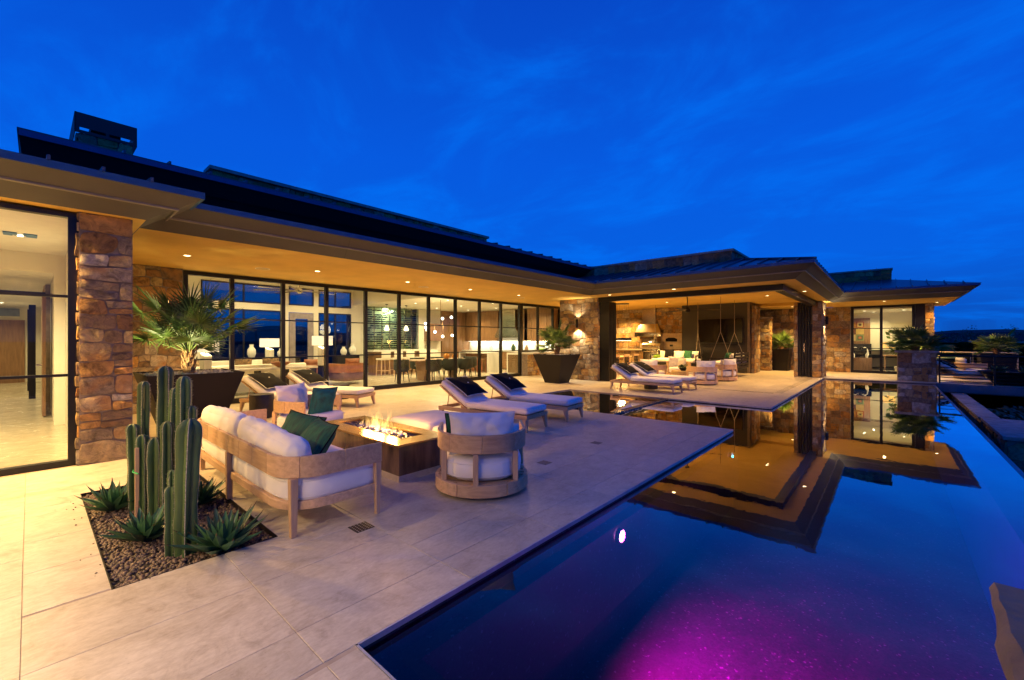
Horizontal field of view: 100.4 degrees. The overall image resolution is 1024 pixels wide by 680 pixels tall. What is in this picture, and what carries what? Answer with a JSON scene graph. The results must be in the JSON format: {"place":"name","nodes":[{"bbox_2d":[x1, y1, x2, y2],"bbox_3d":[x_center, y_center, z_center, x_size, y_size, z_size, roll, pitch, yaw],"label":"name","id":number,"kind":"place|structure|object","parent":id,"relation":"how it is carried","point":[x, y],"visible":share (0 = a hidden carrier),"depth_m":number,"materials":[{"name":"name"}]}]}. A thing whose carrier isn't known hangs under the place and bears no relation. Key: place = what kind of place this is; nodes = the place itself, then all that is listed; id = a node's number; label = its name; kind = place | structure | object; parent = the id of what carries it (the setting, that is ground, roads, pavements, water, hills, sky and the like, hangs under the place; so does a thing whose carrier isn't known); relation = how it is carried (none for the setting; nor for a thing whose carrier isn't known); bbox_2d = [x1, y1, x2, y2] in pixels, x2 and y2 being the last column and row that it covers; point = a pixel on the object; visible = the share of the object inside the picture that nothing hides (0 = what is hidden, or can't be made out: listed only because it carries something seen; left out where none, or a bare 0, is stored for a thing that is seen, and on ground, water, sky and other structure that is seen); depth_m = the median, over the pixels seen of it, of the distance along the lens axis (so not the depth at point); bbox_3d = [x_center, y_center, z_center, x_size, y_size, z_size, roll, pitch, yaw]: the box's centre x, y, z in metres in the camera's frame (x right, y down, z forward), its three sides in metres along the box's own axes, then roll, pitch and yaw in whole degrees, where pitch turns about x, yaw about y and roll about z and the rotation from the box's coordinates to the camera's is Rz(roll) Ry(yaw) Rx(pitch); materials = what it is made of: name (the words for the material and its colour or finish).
{"place":"outdoors","nodes":[
{"label":"outdoors","id":0,"kind":"place"},
{"bbox_2d":[459,351,498,372],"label":"kitchen island","id":1,"kind":"structure","parent":0,"point":[492,362],"depth_m":19.98,"materials":[{"name":"white stone"}]},
{"bbox_2d":[0,368,1023,679],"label":"patio paving","id":2,"kind":"structure","parent":0,"point":[326,594],"depth_m":2.94,"materials":[{"name":"tile"}]},
{"bbox_2d":[59,475,277,589],"bbox_3d":[-2.994,1.526,3.623,2.523,0.068,1.169,0,0,42],"label":"planting bed","id":3,"kind":"object","parent":2,"relation":"in","point":[125,563],"visible":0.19,"depth_m":3.14,"materials":[{"name":"gravel"}]},
{"bbox_2d":[74,478,134,510],"bbox_3d":[-3.568,1.396,3.850,0.554,0.264,0.542,0,0,42],"label":"agave","id":4,"kind":"object","parent":3,"relation":"on","point":[113,497],"visible":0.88,"depth_m":3.76,"materials":[{"name":"green plant"}]},
{"bbox_2d":[95,503,164,541],"bbox_3d":[-2.782,1.399,3.253,0.489,0.252,0.492,0,0,2],"label":"agave","id":5,"kind":"object","parent":3,"relation":"on","point":[142,527],"visible":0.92,"depth_m":3.19,"materials":[{"name":"green plant"}]},
{"bbox_2d":[125,366,203,557],"bbox_3d":[-2.841,0.881,3.522,1.609,1.302,0.408,0,0,42],"label":"columnar cactus","id":6,"kind":"object","parent":3,"relation":"on","point":[163,466],"visible":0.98,"depth_m":3.55,"materials":[{"name":"green plant"}]},
{"bbox_2d":[198,477,225,504],"bbox_3d":[-2.916,1.404,3.971,0.484,0.242,0.511,0,0,42],"label":"agave","id":7,"kind":"object","parent":3,"relation":"on","point":[206,493],"visible":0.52,"depth_m":3.95,"materials":[{"name":"green plant"}]},
{"bbox_2d":[164,501,267,553],"bbox_3d":[-2.108,1.380,3.098,0.598,0.296,0.612,0,0,-19],"label":"agave","id":8,"kind":"object","parent":3,"relation":"on","point":[225,532],"visible":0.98,"depth_m":3.04,"materials":[{"name":"green plant"}]},
{"bbox_2d":[133,368,244,422],"bbox_3d":[-5.070,0.992,6.704,1.200,1.013,1.200,0,0,42],"label":"planter","id":9,"kind":"object","parent":2,"relation":"on","point":[217,387],"visible":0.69,"depth_m":6.49,"materials":[{"name":"brown metal"}]},
{"bbox_2d":[133,279,263,372],"bbox_3d":[-5.145,-0.214,6.761,1.988,1.508,1.904,0,0,-10],"label":"fan palm","id":10,"kind":"object","parent":9,"relation":"in","point":[189,316],"visible":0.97,"depth_m":6.49,"materials":[{"name":"green plant"}]},
{"bbox_2d":[249,393,273,417],"bbox_3d":[-4.856,1.274,8.276,0.422,0.453,0.420,0,0,-8],"label":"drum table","id":11,"kind":"object","parent":2,"relation":"on","point":[257,401],"visible":0.8,"depth_m":8.12,"materials":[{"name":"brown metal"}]},
{"bbox_2d":[239,376,339,410],"bbox_3d":[-4.653,1.126,8.953,1.966,0.748,0.680,0,0,16],"label":"chaise lounger","id":12,"kind":"object","parent":2,"relation":"on","point":[252,384],"visible":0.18,"depth_m":8.86,"materials":[{"name":"fabric"}]},
{"bbox_2d":[246,372,287,388],"bbox_3d":[-5.208,0.857,9.108,0.630,0.166,0.610,29,7,14],"label":"lounger pillow","id":13,"kind":"object","parent":12,"relation":"on","point":[267,380],"visible":0.91,"depth_m":8.98,"materials":[{"name":"black fabric"}]},
{"bbox_2d":[198,405,381,538],"bbox_3d":[-2.424,1.107,4.322,2.762,0.785,0.816,0,0,42],"label":"outdoor sofa","id":14,"kind":"object","parent":2,"relation":"on","point":[256,453],"visible":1,"depth_m":3.53,"materials":[{"name":"fabric"}]},
{"bbox_2d":[281,409,326,435],"bbox_3d":[-2.048,0.915,4.054,0.529,0.470,0.185,5,-28,27],"label":"scatter cushion","id":15,"kind":"object","parent":14,"relation":"on","point":[297,423],"visible":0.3,"depth_m":4.05,"materials":[{"name":"green fabric"}]},
{"bbox_2d":[300,416,339,454],"bbox_3d":[-1.744,0.925,3.705,0.569,0.510,0.200,0,-34,49],"label":"scatter cushion","id":16,"kind":"object","parent":14,"relation":"on","point":[318,434],"visible":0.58,"depth_m":3.58,"materials":[{"name":"green fabric"}]},
{"bbox_2d":[272,382,344,426],"bbox_3d":[-3.157,1.092,6.573,0.940,0.817,0.939,0,0,12],"label":"swivel chair","id":17,"kind":"object","parent":2,"relation":"on","point":[296,397],"visible":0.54,"depth_m":6.41,"materials":[{"name":"white fabric"}]},
{"bbox_2d":[308,387,337,413],"bbox_3d":[-2.911,0.950,6.555,0.181,0.470,0.490,13,1,23],"label":"scatter cushion","id":18,"kind":"object","parent":17,"relation":"on","point":[322,400],"visible":0.82,"depth_m":6.45,"materials":[{"name":"teal fabric"}]},
{"bbox_2d":[286,372,374,407],"bbox_3d":[-4.248,1.126,9.984,1.966,0.748,0.680,0,0,16],"label":"chaise lounger","id":19,"kind":"object","parent":2,"relation":"on","point":[356,393],"visible":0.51,"depth_m":9.82,"materials":[{"name":"fabric"}]},
{"bbox_2d":[290,369,326,383],"bbox_3d":[-4.804,0.857,10.139,0.630,0.166,0.610,29,7,14],"label":"lounger pillow","id":20,"kind":"object","parent":19,"relation":"on","point":[310,376],"visible":1,"depth_m":10.00,"materials":[{"name":"black fabric"}]},
{"bbox_2d":[348,521,374,532],"bbox_3d":[-1.208,1.500,3.419,0.150,0.007,0.150,0,0,42],"label":"floor drain","id":21,"kind":"object","parent":2,"relation":"on","point":[360,527],"visible":1,"depth_m":3.41,"materials":[{"name":"black metal"}]},
{"bbox_2d":[327,416,440,482],"bbox_3d":[-1.659,1.298,5.301,1.889,0.405,0.700,0,0,42],"label":"fire pit","id":22,"kind":"object","parent":2,"relation":"on","point":[410,452],"visible":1,"depth_m":4.81,"materials":[{"name":"wood"}]},
{"bbox_2d":[391,410,448,430],"bbox_3d":[-1.169,1.278,6.269,0.916,0.384,0.916,0,0,39],"label":"ottoman","id":23,"kind":"object","parent":2,"relation":"on","point":[429,420],"visible":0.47,"depth_m":6.01,"materials":[{"name":"grey fabric"}]},
{"bbox_2d":[435,411,527,498],"bbox_3d":[-0.310,1.092,4.388,0.939,0.817,0.940,0,0,-4],"label":"swivel chair","id":24,"kind":"object","parent":2,"relation":"on","point":[481,455],"visible":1,"depth_m":4.03,"materials":[{"name":"brown wood"}]},
{"bbox_2d":[438,380,547,432],"bbox_3d":[-0.375,1.126,7.676,1.966,0.748,0.680,0,0,35],"label":"chaise lounger","id":25,"kind":"object","parent":2,"relation":"on","point":[525,412],"visible":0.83,"depth_m":7.43,"materials":[{"name":"fabric"}]},
{"bbox_2d":[445,376,487,395],"bbox_3d":[-0.849,0.857,8.004,0.630,0.166,0.610,33,18,30],"label":"lounger pillow","id":26,"kind":"object","parent":25,"relation":"on","point":[466,385],"visible":1,"depth_m":7.88,"materials":[{"name":"black fabric"}]},
{"bbox_2d":[484,376,582,421],"bbox_3d":[0.398,1.126,8.595,1.966,0.748,0.680,0,0,35],"label":"chaise lounger","id":27,"kind":"object","parent":2,"relation":"on","point":[565,404],"visible":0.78,"depth_m":8.28,"materials":[{"name":"fabric"}]},
{"bbox_2d":[489,372,526,389],"bbox_3d":[-0.076,0.857,8.922,0.630,0.166,0.610,33,18,30],"label":"lounger pillow","id":28,"kind":"object","parent":27,"relation":"on","point":[508,381],"visible":1,"depth_m":8.79,"materials":[{"name":"black fabric"}]},
{"bbox_2d":[533,353,579,383],"bbox_3d":[1.582,0.995,15.065,1.200,1.007,1.200,0,0,42],"label":"planter","id":29,"kind":"object","parent":2,"relation":"on","point":[557,368],"visible":0.98,"depth_m":14.74,"materials":[{"name":"brown metal"}]},
{"bbox_2d":[535,318,579,354],"bbox_3d":[1.597,-0.141,15.066,1.702,1.372,1.590,0,0,14],"label":"shrub","id":30,"kind":"object","parent":29,"relation":"in","point":[557,336],"visible":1,"depth_m":14.90,"materials":[{"name":"green plant"}]},
{"bbox_2d":[616,349,642,362],"bbox_3d":[6.314,1.012,24.124,2.640,0.975,0.700,0,0,42],"label":"outdoor kitchen","id":31,"kind":"object","parent":2,"relation":"on","point":[622,352],"visible":0.2,"depth_m":23.58,"materials":[{"name":"stone"}]},
{"bbox_2d":[610,364,682,393],"bbox_3d":[3.949,1.126,12.637,1.966,0.748,0.680,0,0,42],"label":"chaise lounger","id":32,"kind":"object","parent":2,"relation":"on","point":[636,378],"visible":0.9,"depth_m":12.41,"materials":[{"name":"fabric"}]},
{"bbox_2d":[638,359,665,375],"bbox_3d":[5.045,1.092,15.433,0.939,0.817,0.940,0,0,36],"label":"swivel chair","id":33,"kind":"object","parent":2,"relation":"on","point":[653,364],"visible":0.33,"depth_m":15.05,"materials":[{"name":"white fabric"}]},
{"bbox_2d":[628,363,696,390],"bbox_3d":[4.719,1.126,13.477,1.966,0.748,0.680,0,0,42],"label":"chaise lounger","id":34,"kind":"object","parent":2,"relation":"on","point":[687,380],"visible":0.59,"depth_m":13.13,"materials":[{"name":"fabric"}]},
{"bbox_2d":[512,248,844,380],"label":"patio pavilion","id":35,"kind":"structure","parent":2,"relation":"on","point":[703,282],"depth_m":16.00,"materials":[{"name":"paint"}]},
{"bbox_2d":[600,302,609,380],"bbox_3d":[3.373,0.055,15.490,0.380,2.870,0.070,0,0,42],"label":"folded door panel","id":36,"kind":"structure","parent":35,"relation":"in","point":[604,306],"depth_m":15.45,"materials":[{"name":"black metal"}]},
{"bbox_2d":[610,302,611,379],"bbox_3d":[3.449,0.055,15.569,0.377,2.870,0.070,0,0,42],"label":"folded door panel","id":37,"kind":"structure","parent":35,"relation":"in","point":[610,302],"depth_m":15.42,"materials":[{"name":"black metal"}]},
{"bbox_2d":[613,302,614,379],"bbox_3d":[3.602,0.055,15.728,0.371,2.870,0.070,0,0,42],"label":"folded door panel","id":38,"kind":"structure","parent":35,"relation":"in","point":[613,302],"depth_m":15.59,"materials":[{"name":"black metal"}]},
{"bbox_2d":[635,308,662,336],"bbox_3d":[7.478,-0.940,23.161,1.440,1.520,0.640,0,0,42],"label":"grill hood","id":39,"kind":"object","parent":35,"relation":"attached to","point":[646,328],"visible":0.79,"depth_m":23.01,"materials":[{"name":"silver metal"}]},
{"bbox_2d":[642,342,663,359],"bbox_3d":[7.489,0.770,22.721,1.000,1.360,0.644,0,0,42],"label":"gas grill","id":40,"kind":"object","parent":35,"relation":"attached to","point":[648,348],"visible":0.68,"depth_m":22.58,"materials":[{"name":"silver metal"}]},
{"bbox_2d":[661,333,681,348],"bbox_3d":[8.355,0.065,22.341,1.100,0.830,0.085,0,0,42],"label":"pizza oven","id":41,"kind":"object","parent":35,"relation":"in","point":[672,340],"visible":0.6,"depth_m":22.29,"materials":[{"name":"beige stone"}]},
{"bbox_2d":[650,305,702,365],"bbox_3d":[7.735,-0.270,20.132,2.160,2.860,1.065,0,0,42],"label":"swing bed","id":42,"kind":"object","parent":35,"relation":"hanging from","point":[692,357],"visible":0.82,"depth_m":20.11,"materials":[{"name":"fabric"}]},
{"bbox_2d":[697,318,743,345],"bbox_3d":[9.697,-0.375,19.935,2.000,1.250,0.110,0,0,42],"label":"television","id":43,"kind":"object","parent":35,"relation":"attached to","point":[708,330],"visible":1,"depth_m":19.88,"materials":[{"name":"black metal"}]},
{"bbox_2d":[708,297,748,369],"bbox_3d":[8.821,-0.270,17.432,1.065,2.860,2.160,0,0,42],"label":"swing bed","id":44,"kind":"object","parent":35,"relation":"hanging from","point":[741,362],"visible":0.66,"depth_m":16.89,"materials":[{"name":"brown metal"}]},
{"bbox_2d":[799,302,801,375],"bbox_3d":[12.159,-0.025,17.903,0.080,3.030,1.070,0,0,42],"label":"folded door panel","id":45,"kind":"structure","parent":35,"relation":"in","point":[800,304],"depth_m":17.51,"materials":[{"name":"black metal"}]},
{"bbox_2d":[802,303,803,375],"bbox_3d":[12.234,-0.025,17.837,0.080,3.030,1.070,0,0,42],"label":"folded door panel","id":46,"kind":"structure","parent":35,"relation":"in","point":[802,303],"depth_m":17.43,"materials":[{"name":"black metal"}]},
{"bbox_2d":[804,304,806,376],"bbox_3d":[12.309,-0.025,17.771,0.080,3.030,1.070,0,0,42],"label":"folded door panel","id":47,"kind":"structure","parent":35,"relation":"in","point":[805,306],"depth_m":17.37,"materials":[{"name":"black metal"}]},
{"bbox_2d":[807,305,809,376],"bbox_3d":[12.383,-0.025,17.704,0.080,3.030,1.070,0,0,42],"label":"folded door panel","id":48,"kind":"structure","parent":35,"relation":"in","point":[808,307],"depth_m":17.31,"materials":[{"name":"black metal"}]},
{"bbox_2d":[810,306,811,376],"bbox_3d":[12.458,-0.025,17.638,0.080,3.030,1.070,0,0,42],"label":"folded door panel","id":49,"kind":"structure","parent":35,"relation":"in","point":[810,306],"depth_m":17.25,"materials":[{"name":"black metal"}]},
{"bbox_2d":[666,356,690,374],"bbox_3d":[6.797,1.092,17.488,0.939,0.817,0.940,0,0,10],"label":"swivel chair","id":50,"kind":"object","parent":2,"relation":"on","point":[671,363],"visible":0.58,"depth_m":17.63,"materials":[{"name":"white fabric"}]},
{"bbox_2d":[686,361,717,384],"bbox_3d":[6.483,1.092,14.493,0.939,0.817,0.940,0,0,5],"label":"swivel chair","id":51,"kind":"object","parent":2,"relation":"on","point":[704,372],"visible":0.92,"depth_m":14.14,"materials":[{"name":"white fabric"}]},
{"bbox_2d":[715,359,737,380],"bbox_3d":[7.840,1.092,15.830,0.939,0.817,0.940,0,0,-25],"label":"swivel chair","id":52,"kind":"object","parent":2,"relation":"on","point":[727,372],"visible":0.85,"depth_m":15.45,"materials":[{"name":"white fabric"}]},
{"bbox_2d":[772,349,791,370],"bbox_3d":[13.275,0.963,21.035,0.800,1.070,0.800,0,0,42],"label":"planter","id":53,"kind":"object","parent":2,"relation":"on","point":[781,359],"visible":0.91,"depth_m":20.76,"materials":[{"name":"brown metal"}]},
{"bbox_2d":[772,330,793,349],"bbox_3d":[13.269,-0.011,20.980,1.493,1.034,1.644,0,0,42],"label":"fan palm","id":54,"kind":"object","parent":53,"relation":"in","point":[781,339],"visible":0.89,"depth_m":20.93,"materials":[{"name":"green plant"}]},
{"bbox_2d":[894,350,939,381],"bbox_3d":[15.001,0.945,15.849,1.180,1.110,1.180,0,0,42],"label":"stone planter","id":55,"kind":"object","parent":2,"relation":"on","point":[920,366],"visible":1,"depth_m":15.44,"materials":[{"name":"stone"}]},
{"bbox_2d":[882,324,956,355],"bbox_3d":[14.986,0.024,15.771,2.108,1.301,2.086,0,0,42],"label":"fan palm","id":56,"kind":"object","parent":55,"relation":"in","point":[918,339],"visible":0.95,"depth_m":15.58,"materials":[{"name":"green plant"}]},
{"bbox_2d":[937,361,984,376],"bbox_3d":[16.324,1.126,15.198,1.966,0.748,0.680,0,0,40],"label":"chaise lounger","id":57,"kind":"object","parent":2,"relation":"on","point":[956,371],"visible":0.48,"depth_m":15.22,"materials":[{"name":"fabric"}]},
{"bbox_2d":[953,357,987,378],"bbox_3d":[17.798,1.092,16.565,0.940,0.817,0.939,0,0,25],"label":"swivel chair","id":58,"kind":"object","parent":2,"relation":"on","point":[961,361],"visible":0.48,"depth_m":16.37,"materials":[{"name":"white fabric"}]},
{"bbox_2d":[939,355,1023,385],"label":"railing","id":59,"kind":"object","parent":2,"relation":"on","point":[994,372],"visible":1,"depth_m":14.16,"materials":[{"name":"black metal"}]},
{"bbox_2d":[976,353,1018,368],"bbox_3d":[19.060,1.024,16.784,1.000,0.948,1.000,0,0,42],"label":"planter","id":60,"kind":"object","parent":2,"relation":"on","point":[1004,361],"visible":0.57,"depth_m":16.42,"materials":[{"name":"brown metal"}]},
{"bbox_2d":[968,327,1023,354],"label":"fan palm","id":61,"kind":"object","parent":60,"relation":"in","point":[997,343],"visible":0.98,"depth_m":16.63,"materials":[{"name":"green plant"}]},
{"bbox_2d":[0,0,1023,331],"label":"sky","id":62,"kind":"structure","parent":0,"point":[849,135],"materials":[{"name":"blue"}]},
{"bbox_2d":[379,371,1023,638],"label":"terrace platform","id":63,"kind":"structure","parent":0,"point":[987,390],"depth_m":14.08,"materials":[{"name":"stone"}]},
{"bbox_2d":[0,149,204,476],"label":"guest wing","id":64,"kind":"structure","parent":63,"relation":"on","point":[66,330],"depth_m":5.32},
{"bbox_2d":[0,308,19,315],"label":"transom window","id":65,"kind":"structure","parent":64,"relation":"in","point":[3,311],"depth_m":14.86,"materials":[{"name":"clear glass"}]},
{"bbox_2d":[0,320,24,382],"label":"entry door","id":66,"kind":"structure","parent":64,"relation":"in","point":[12,332],"depth_m":14.90,"materials":[{"name":"brown wood"}]},
{"bbox_2d":[36,297,45,415],"bbox_3d":[-9.453,0.315,8.557,0.900,2.330,0.125,0,0,42],"label":"open door","id":67,"kind":"structure","parent":64,"relation":"in","point":[43,364],"depth_m":8.28,"materials":[{"name":"brown wood"}]},
{"bbox_2d":[17,111,595,413],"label":"house","id":68,"kind":"structure","parent":63,"relation":"on","point":[234,229],"depth_m":10.82,"materials":[{"name":"paint"}]},
{"bbox_2d":[195,341,218,368],"bbox_3d":[-7.626,0.760,10.621,0.400,1.480,0.400,0,0,22],"label":"table lamp","id":69,"kind":"object","parent":68,"relation":"on","point":[205,364],"visible":0.4,"depth_m":10.56,"materials":[{"name":"white fabric"}]},
{"bbox_2d":[201,279,279,303],"bbox_3d":[-9.995,-1.760,15.889,0.050,0.720,2.650,0,0,42],"label":"window","id":70,"kind":"structure","parent":68,"relation":"in","point":[247,294],"depth_m":15.94,"materials":[{"name":"glass"}]},
{"bbox_2d":[201,307,279,360],"bbox_3d":[-9.995,0.150,15.889,0.050,2.600,2.650,0,0,42],"label":"window","id":71,"kind":"structure","parent":68,"relation":"in","point":[268,329],"depth_m":16.09,"materials":[{"name":"glass"}]},
{"bbox_2d":[196,363,305,392],"bbox_3d":[-7.526,1.050,12.002,1.020,0.740,3.000,0,0,42],"label":"living room sofa","id":72,"kind":"object","parent":68,"relation":"on","point":[242,387],"visible":0.08,"depth_m":11.73,"materials":[{"name":"beige fabric"}]},
{"bbox_2d":[260,338,278,356],"bbox_3d":[-7.936,0.725,13.968,0.400,1.550,0.400,0,0,22],"label":"table lamp","id":73,"kind":"object","parent":68,"relation":"on","point":[269,343],"visible":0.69,"depth_m":13.87,"materials":[{"name":"white fabric"}]},
{"bbox_2d":[235,365,317,393],"bbox_3d":[-6.515,1.125,11.575,0.440,0.750,2.300,0,0,42],"label":"console table","id":74,"kind":"object","parent":68,"relation":"on","point":[287,368],"visible":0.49,"depth_m":11.70,"materials":[{"name":"wood"}]},
{"bbox_2d":[253,285,336,294],"bbox_3d":[-7.023,-1.965,14.094,2.519,0.870,2.519,0,0,8],"label":"ceiling fan","id":75,"kind":"object","parent":68,"relation":"hanging from","point":[298,290],"visible":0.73,"depth_m":13.94,"materials":[{"name":"silver metal"}]},
{"bbox_2d":[289,287,313,305],"bbox_3d":[-8.616,-1.760,17.447,0.050,0.720,0.990,0,0,42],"label":"window","id":76,"kind":"structure","parent":68,"relation":"in","point":[302,299],"depth_m":17.49,"materials":[{"name":"glass"}]},
{"bbox_2d":[289,312,313,362],"bbox_3d":[-8.605,0.195,17.437,0.060,2.590,0.950,0,0,42],"label":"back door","id":77,"kind":"structure","parent":68,"relation":"in","point":[300,333],"depth_m":17.44,"materials":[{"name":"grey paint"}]},
{"bbox_2d":[312,336,332,377],"bbox_3d":[-5.625,0.690,12.656,0.400,1.620,0.400,0,0,22],"label":"table lamp","id":78,"kind":"object","parent":68,"relation":"on","point":[317,340],"visible":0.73,"depth_m":12.55,"materials":[{"name":"white fabric"}]},
{"bbox_2d":[318,290,350,308],"bbox_3d":[-7.675,-1.760,18.510,0.050,0.720,1.450,0,0,42],"label":"window","id":79,"kind":"structure","parent":68,"relation":"in","point":[340,299],"depth_m":18.60,"materials":[{"name":"glass"}]},
{"bbox_2d":[318,313,350,363],"bbox_3d":[-7.675,0.150,18.510,0.050,2.600,1.450,0,0,42],"label":"window","id":80,"kind":"structure","parent":68,"relation":"in","point":[341,332],"depth_m":18.60,"materials":[{"name":"glass"}]},
{"bbox_2d":[329,358,362,381],"bbox_3d":[-5.659,0.997,14.695,0.883,0.766,1.010,0,0,32],"label":"leather armchair","id":81,"kind":"object","parent":68,"relation":"on","point":[350,369],"visible":0.98,"depth_m":14.35,"materials":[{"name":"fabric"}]},
{"bbox_2d":[332,356,359,363],"bbox_3d":[-7.140,1.045,18.337,0.500,0.810,1.000,0,0,42],"label":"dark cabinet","id":82,"kind":"object","parent":68,"relation":"on","point":[338,359],"visible":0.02,"depth_m":17.96,"materials":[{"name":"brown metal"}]},
{"bbox_2d":[376,351,390,375],"bbox_3d":[-5.409,0.990,17.940,0.460,1.020,0.450,0,0,42],"label":"bar stool","id":83,"kind":"object","parent":68,"relation":"on","point":[385,357],"visible":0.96,"depth_m":17.86,"materials":[{"name":"beige paint"}]},
{"bbox_2d":[394,359,409,381],"bbox_3d":[-3.958,1.100,15.295,0.584,0.800,0.551,0,0,42],"label":"tub chair","id":84,"kind":"object","parent":68,"relation":"on","point":[404,365],"visible":0.73,"depth_m":15.10,"materials":[{"name":"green fabric"}]},
{"bbox_2d":[368,349,439,374],"bbox_3d":[-4.961,0.970,19.480,0.850,1.060,3.500,0,0,42],"label":"bar counter","id":85,"kind":"object","parent":68,"relation":"on","point":[372,360],"visible":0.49,"depth_m":18.47,"materials":[{"name":"brown wood"}]},
{"bbox_2d":[409,358,457,379],"bbox_3d":[-2.889,1.120,16.578,1.000,0.760,2.600,0,0,42],"label":"dining table","id":86,"kind":"object","parent":68,"relation":"on","point":[421,370],"visible":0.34,"depth_m":15.99,"materials":[{"name":"brown wood"}]},
{"bbox_2d":[426,359,441,380],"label":"tub chair","id":87,"kind":"object","parent":68,"relation":"on","point":[435,365],"visible":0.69,"depth_m":15.33,"materials":[{"name":"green fabric"}]},
{"bbox_2d":[443,358,457,379],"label":"tub chair","id":88,"kind":"object","parent":68,"relation":"on","point":[447,364],"visible":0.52,"depth_m":15.90,"materials":[{"name":"green fabric"}]},
{"bbox_2d":[458,358,472,376],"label":"tub chair","id":89,"kind":"object","parent":68,"relation":"on","point":[465,363],"visible":0.88,"depth_m":16.48,"materials":[{"name":"green fabric"}]},
{"bbox_2d":[507,352,525,373],"bbox_3d":[0.721,1.035,19.299,0.900,0.930,1.940,0,0,42],"label":"kitchen island","id":90,"kind":"object","parent":68,"relation":"on","point":[512,362],"visible":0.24,"depth_m":18.66,"materials":[{"name":"white stone"}]},
{"bbox_2d":[363,379,1023,649],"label":"pool basin","id":91,"kind":"object","parent":63,"relation":"in","point":[1019,471],"visible":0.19,"depth_m":5.18,"materials":[{"name":"stone"}]},
{"bbox_2d":[510,390,660,412],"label":"spa water","id":92,"kind":"structure","parent":91,"relation":"in","point":[599,402],"depth_m":10.75,"materials":[{"name":"liquid"}]},
{"bbox_2d":[365,379,1023,679],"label":"pool water","id":93,"kind":"structure","parent":91,"relation":"in","point":[826,529],"depth_m":2.91,"materials":[{"name":"liquid"}]},
{"bbox_2d":[826,268,981,373],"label":"bedroom wing","id":94,"kind":"structure","parent":63,"relation":"on","point":[883,300],"depth_m":18.87,"materials":[{"name":"stone"}]},
{"bbox_2d":[854,318,869,343],"bbox_3d":[18.002,-0.460,22.605,1.500,1.360,0.063,0,0,42],"label":"wall art","id":95,"kind":"object","parent":94,"relation":"attached to","point":[861,336],"depth_m":22.31,"materials":[{"name":"paper"}]},
{"bbox_2d":[854,344,871,357],"bbox_3d":[17.731,0.850,22.487,1.850,1.300,0.580,0,0,42],"label":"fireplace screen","id":96,"kind":"object","parent":94,"relation":"on","point":[859,353],"visible":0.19,"depth_m":22.04,"materials":[{"name":"black"}]},
{"bbox_2d":[854,347,871,369],"bbox_3d":[17.306,0.920,21.140,0.800,1.160,0.300,0,0,42],"label":"bird sculpture","id":97,"kind":"object","parent":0,"point":[865,363],"visible":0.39,"depth_m":20.97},
{"bbox_2d":[934,329,1023,341],"bbox_3d":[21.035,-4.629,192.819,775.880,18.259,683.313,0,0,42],"label":"hills","id":98,"kind":"structure","parent":0,"point":[995,331],"depth_m":297.27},
{"bbox_2d":[977,369,1023,385],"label":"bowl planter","id":99,"kind":"object","parent":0,"point":[1008,373],"visible":0.72,"depth_m":13.96,"materials":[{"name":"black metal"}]},
{"bbox_2d":[987,406,1023,420],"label":"ground cover","id":100,"kind":"object","parent":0,"point":[1015,413],"visible":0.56,"depth_m":11.94,"materials":[{"name":"green plant"}]},
{"bbox_2d":[989,582,1023,679],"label":"rock","id":101,"kind":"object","parent":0,"point":[1007,602],"depth_m":0.55,"materials":[{"name":"stone"}]},
{"bbox_3d":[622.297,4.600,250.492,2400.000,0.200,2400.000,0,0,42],"label":"ground","id":102,"kind":"structure","parent":0,"visible":0},
{"bbox_2d":[854,341,1023,409],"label":"distant scrub","id":103,"kind":"object","parent":102,"relation":"on","point":[992,401],"visible":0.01,"depth_m":19.65,"materials":[{"name":"green plant"}]},
{"bbox_2d":[951,393,1000,431],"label":"garden wall","id":104,"kind":"structure","parent":102,"relation":"on","point":[972,410],"depth_m":11.48,"materials":[{"name":"stone"}]},
{"bbox_2d":[980,417,1023,471],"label":"garden ledge","id":105,"kind":"object","parent":102,"relation":"on","point":[1005,437],"visible":0.1,"depth_m":8.27,"materials":[{"name":"stone"}]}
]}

